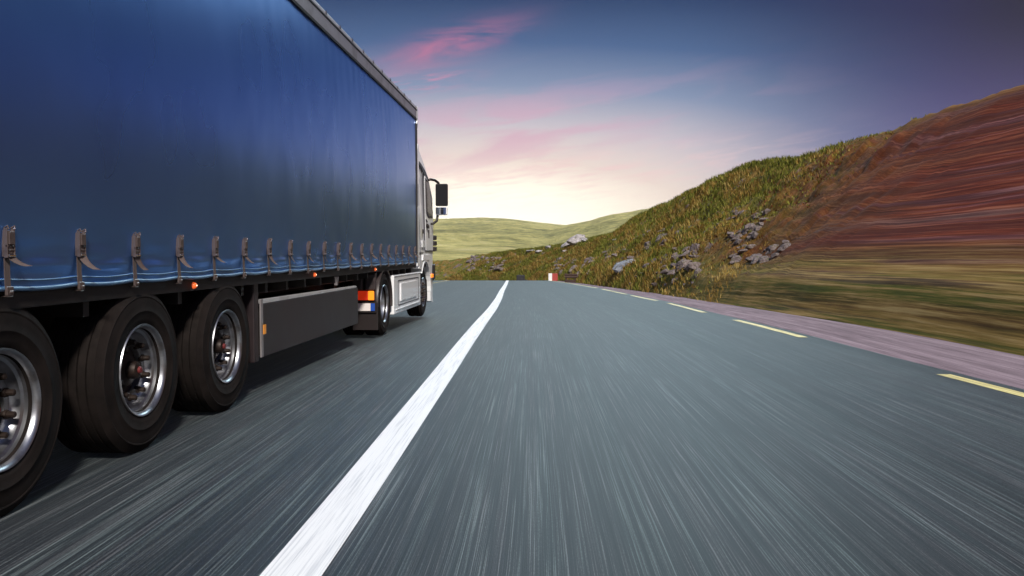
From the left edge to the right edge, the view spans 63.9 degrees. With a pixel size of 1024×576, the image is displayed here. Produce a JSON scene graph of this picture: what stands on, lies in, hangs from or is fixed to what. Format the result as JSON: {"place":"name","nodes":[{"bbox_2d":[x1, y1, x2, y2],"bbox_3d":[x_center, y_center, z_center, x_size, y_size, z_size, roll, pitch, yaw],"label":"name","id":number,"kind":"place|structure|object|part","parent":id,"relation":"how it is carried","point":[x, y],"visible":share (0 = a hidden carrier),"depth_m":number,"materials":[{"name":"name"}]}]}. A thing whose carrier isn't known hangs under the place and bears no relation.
{"place":"outdoors","nodes":[
{"label":"outdoors","id":0,"kind":"place"},
{"bbox_2d":[0,280,1023,575],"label":"road","id":1,"kind":"structure","parent":0,"point":[574,430],"depth_m":5.11,"materials":[{"name":"grey asphalt"}]},
{"bbox_2d":[0,0,418,517],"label":"semi trailer","id":2,"kind":"object","parent":1,"relation":"on","point":[203,203],"visible":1,"depth_m":5.71,"materials":[{"name":"fabric"}]},
{"bbox_2d":[260,280,508,575],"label":"line","id":3,"kind":"object","parent":1,"relation":"on","point":[312,547],"visible":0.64,"depth_m":4.63,"materials":[{"name":"white paint"}]},
{"bbox_2d":[337,144,447,334],"bbox_3d":[-3.149,-1.156,15.389,3.260,3.610,6.470,0,2,3],"label":"truck tractor","id":4,"kind":"object","parent":1,"relation":"on","point":[382,297],"visible":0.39,"depth_m":15.31,"materials":[{"name":"white paint"}]},
{"bbox_3d":[-1.772,-1.584,17.608,0.088,1.559,1.040,0,2,3],"label":"door","id":5,"kind":"part","parent":4,"relation":"part of","materials":[{"name":"white paint"}]},
{"bbox_2d":[517,275,527,280],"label":"concrete block","id":6,"kind":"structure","parent":1,"relation":"on","point":[520,277],"depth_m":89.71,"materials":[{"name":"grey concrete"}]},
{"bbox_2d":[548,273,557,280],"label":"marker board","id":7,"kind":"object","parent":1,"relation":"on","point":[552,276],"visible":0.98,"depth_m":75.90,"materials":[{"name":"white"}]},
{"bbox_2d":[555,281,1023,396],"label":"edge line","id":8,"kind":"object","parent":1,"relation":"on","point":[1014,392],"visible":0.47,"depth_m":8.65,"materials":[{"name":"yellow paint"}]},
{"bbox_2d":[433,208,649,260],"bbox_3d":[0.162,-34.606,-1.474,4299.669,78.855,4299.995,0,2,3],"label":"hills","id":9,"kind":"structure","parent":0,"point":[458,238],"depth_m":694.55,"materials":[{"name":"green plant"}]},
{"bbox_2d":[315,0,1023,224],"label":"sky","id":10,"kind":"structure","parent":0,"point":[562,112],"materials":[{"name":"blue"}]},
{"bbox_2d":[433,85,1023,355],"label":"hillside","id":11,"kind":"structure","parent":0,"point":[917,229],"depth_m":19.66,"materials":[{"name":"plant"}]},
{"bbox_2d":[567,234,585,244],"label":"rock outcrop","id":12,"kind":"object","parent":11,"relation":"on","point":[574,239],"visible":0.62,"depth_m":91.93,"materials":[{"name":"grey stone"}]},
{"bbox_2d":[612,259,633,273],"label":"boulder","id":13,"kind":"object","parent":11,"relation":"on","point":[617,267],"visible":0.46,"depth_m":49.19,"materials":[{"name":"grey stone"}]},
{"bbox_2d":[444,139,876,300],"bbox_3d":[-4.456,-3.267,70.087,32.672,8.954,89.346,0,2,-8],"label":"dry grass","id":14,"kind":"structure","parent":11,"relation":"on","point":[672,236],"depth_m":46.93,"materials":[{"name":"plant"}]},
{"bbox_2d":[660,269,669,274],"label":"rock","id":15,"kind":"object","parent":11,"relation":"on","point":[664,271],"visible":0.59,"depth_m":36.33,"materials":[{"name":"grey stone"}]},
{"bbox_2d":[667,269,674,274],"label":"rock","id":16,"kind":"object","parent":11,"relation":"on","point":[671,271],"visible":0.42,"depth_m":35.29,"materials":[{"name":"grey stone"}]},
{"bbox_2d":[675,260,691,271],"bbox_3d":[7.185,-0.943,34.183,0.852,0.483,0.658,-14,0,-31],"label":"rock","id":17,"kind":"object","parent":11,"relation":"on","point":[682,264],"visible":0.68,"depth_m":33.96,"materials":[{"name":"grey stone"}]},
{"bbox_2d":[456,128,911,276],"bbox_3d":[5.654,-3.487,70.894,11.832,7.675,90.569,0,2,-11],"label":"heather","id":18,"kind":"object","parent":11,"relation":"on","point":[704,218],"visible":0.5,"depth_m":35.08,"materials":[{"name":"brown plant"}]},
{"bbox_2d":[442,114,925,297],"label":"grass","id":19,"kind":"structure","parent":11,"relation":"on","point":[783,162],"depth_m":47.38,"materials":[{"name":"green plant"}]},
{"bbox_2d":[679,250,689,258],"bbox_3d":[7.734,-1.437,36.288,0.740,0.356,0.712,-24,-17,0],"label":"rock","id":20,"kind":"object","parent":11,"relation":"on","point":[683,255],"visible":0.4,"depth_m":36.04,"materials":[{"name":"grey stone"}]},
{"bbox_2d":[685,262,700,271],"bbox_3d":[7.357,-0.752,33.113,0.810,0.394,0.787,15,-24,-14],"label":"rock","id":21,"kind":"object","parent":11,"relation":"on","point":[692,266],"visible":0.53,"depth_m":32.79,"materials":[{"name":"grey stone"}]},
{"bbox_2d":[689,243,699,252],"bbox_3d":[8.116,-1.693,35.942,0.601,0.530,0.612,-1,3,-30],"label":"rock","id":22,"kind":"object","parent":11,"relation":"on","point":[696,246],"visible":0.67,"depth_m":35.78,"materials":[{"name":"grey stone"}]},
{"bbox_2d":[694,269,702,277],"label":"rock","id":23,"kind":"object","parent":11,"relation":"on","point":[697,271],"visible":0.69,"depth_m":31.15,"materials":[{"name":"grey stone"}]},
{"bbox_2d":[729,255,741,263],"bbox_3d":[7.968,-0.972,29.006,0.521,0.383,0.409,2,3,33],"label":"rock","id":24,"kind":"object","parent":11,"relation":"on","point":[736,258],"visible":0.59,"depth_m":28.89,"materials":[{"name":"grey stone"}]},
{"bbox_2d":[731,234,742,241],"bbox_3d":[8.761,-1.909,31.944,0.493,0.236,0.435,-25,-14,0],"label":"rock","id":25,"kind":"object","parent":11,"relation":"on","point":[735,238],"visible":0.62,"depth_m":31.79,"materials":[{"name":"grey stone"}]},
{"bbox_2d":[733,239,741,244],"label":"rock","id":26,"kind":"object","parent":11,"relation":"on","point":[737,241],"visible":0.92,"depth_m":31.24,"materials":[{"name":"grey stone"}]},
{"bbox_2d":[738,249,747,252],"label":"rock","id":27,"kind":"object","parent":11,"relation":"on","point":[743,250],"visible":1,"depth_m":28.92,"materials":[{"name":"grey stone"}]},
{"bbox_2d":[744,223,753,229],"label":"rock","id":28,"kind":"object","parent":11,"relation":"on","point":[746,227],"visible":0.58,"depth_m":32.03,"materials":[{"name":"grey stone"}]},
{"bbox_2d":[745,244,755,248],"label":"rock","id":29,"kind":"object","parent":11,"relation":"on","point":[750,246],"visible":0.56,"depth_m":29.12,"materials":[{"name":"grey stone"}]},
{"bbox_2d":[745,254,761,262],"bbox_3d":[8.015,-0.952,27.127,0.621,0.277,0.683,-10,8,-5],"label":"rock","id":30,"kind":"object","parent":11,"relation":"on","point":[749,259],"visible":0.5,"depth_m":26.97,"materials":[{"name":"grey stone"}]},
{"bbox_2d":[750,258,758,263],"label":"rock","id":31,"kind":"object","parent":11,"relation":"on","point":[754,260],"visible":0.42,"depth_m":26.07,"materials":[{"name":"grey stone"}]},
{"bbox_2d":[752,232,757,238],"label":"rock","id":32,"kind":"object","parent":11,"relation":"on","point":[754,235],"visible":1,"depth_m":30.23,"materials":[{"name":"grey stone"}]},
{"bbox_2d":[754,225,761,231],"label":"rock","id":33,"kind":"object","parent":11,"relation":"on","point":[756,228],"visible":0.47,"depth_m":31.02,"materials":[{"name":"grey stone"}]},
{"bbox_2d":[759,256,769,262],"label":"rock","id":34,"kind":"object","parent":11,"relation":"on","point":[762,259],"visible":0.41,"depth_m":25.66,"materials":[{"name":"grey stone"}]},
{"bbox_2d":[762,209,770,214],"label":"rock","id":35,"kind":"object","parent":11,"relation":"on","point":[765,211],"visible":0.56,"depth_m":32.69,"materials":[{"name":"grey stone"}]},
{"bbox_2d":[766,244,778,251],"bbox_3d":[8.507,-1.298,26.829,0.522,0.275,0.500,-1,3,-19],"label":"rock","id":36,"kind":"object","parent":11,"relation":"on","point":[773,247],"visible":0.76,"depth_m":26.64,"materials":[{"name":"grey stone"}]},
{"bbox_2d":[771,253,778,258],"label":"rock","id":37,"kind":"object","parent":11,"relation":"on","point":[773,255],"visible":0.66,"depth_m":25.40,"materials":[{"name":"grey stone"}]},
{"bbox_2d":[780,243,790,248],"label":"rock","id":38,"kind":"object","parent":11,"relation":"on","point":[784,245],"visible":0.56,"depth_m":25.52,"materials":[{"name":"grey stone"}]},
{"bbox_2d":[558,281,1023,388],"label":"shoulder","id":39,"kind":"object","parent":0,"point":[1004,368],"visible":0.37,"depth_m":12.25},
{"bbox_2d":[564,273,576,282],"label":"crash barrier","id":40,"kind":"object","parent":39,"relation":"on","point":[566,275],"visible":0.94,"depth_m":65.81,"materials":[{"name":"metal"}]},
{"bbox_2d":[594,258,610,284],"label":"reeds","id":41,"kind":"object","parent":39,"relation":"on","point":[600,274],"visible":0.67,"depth_m":55.02,"materials":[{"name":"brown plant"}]},
{"bbox_2d":[696,260,757,301],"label":"reeds","id":42,"kind":"object","parent":39,"relation":"on","point":[719,277],"visible":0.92,"depth_m":27.24,"materials":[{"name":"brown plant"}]}
]}

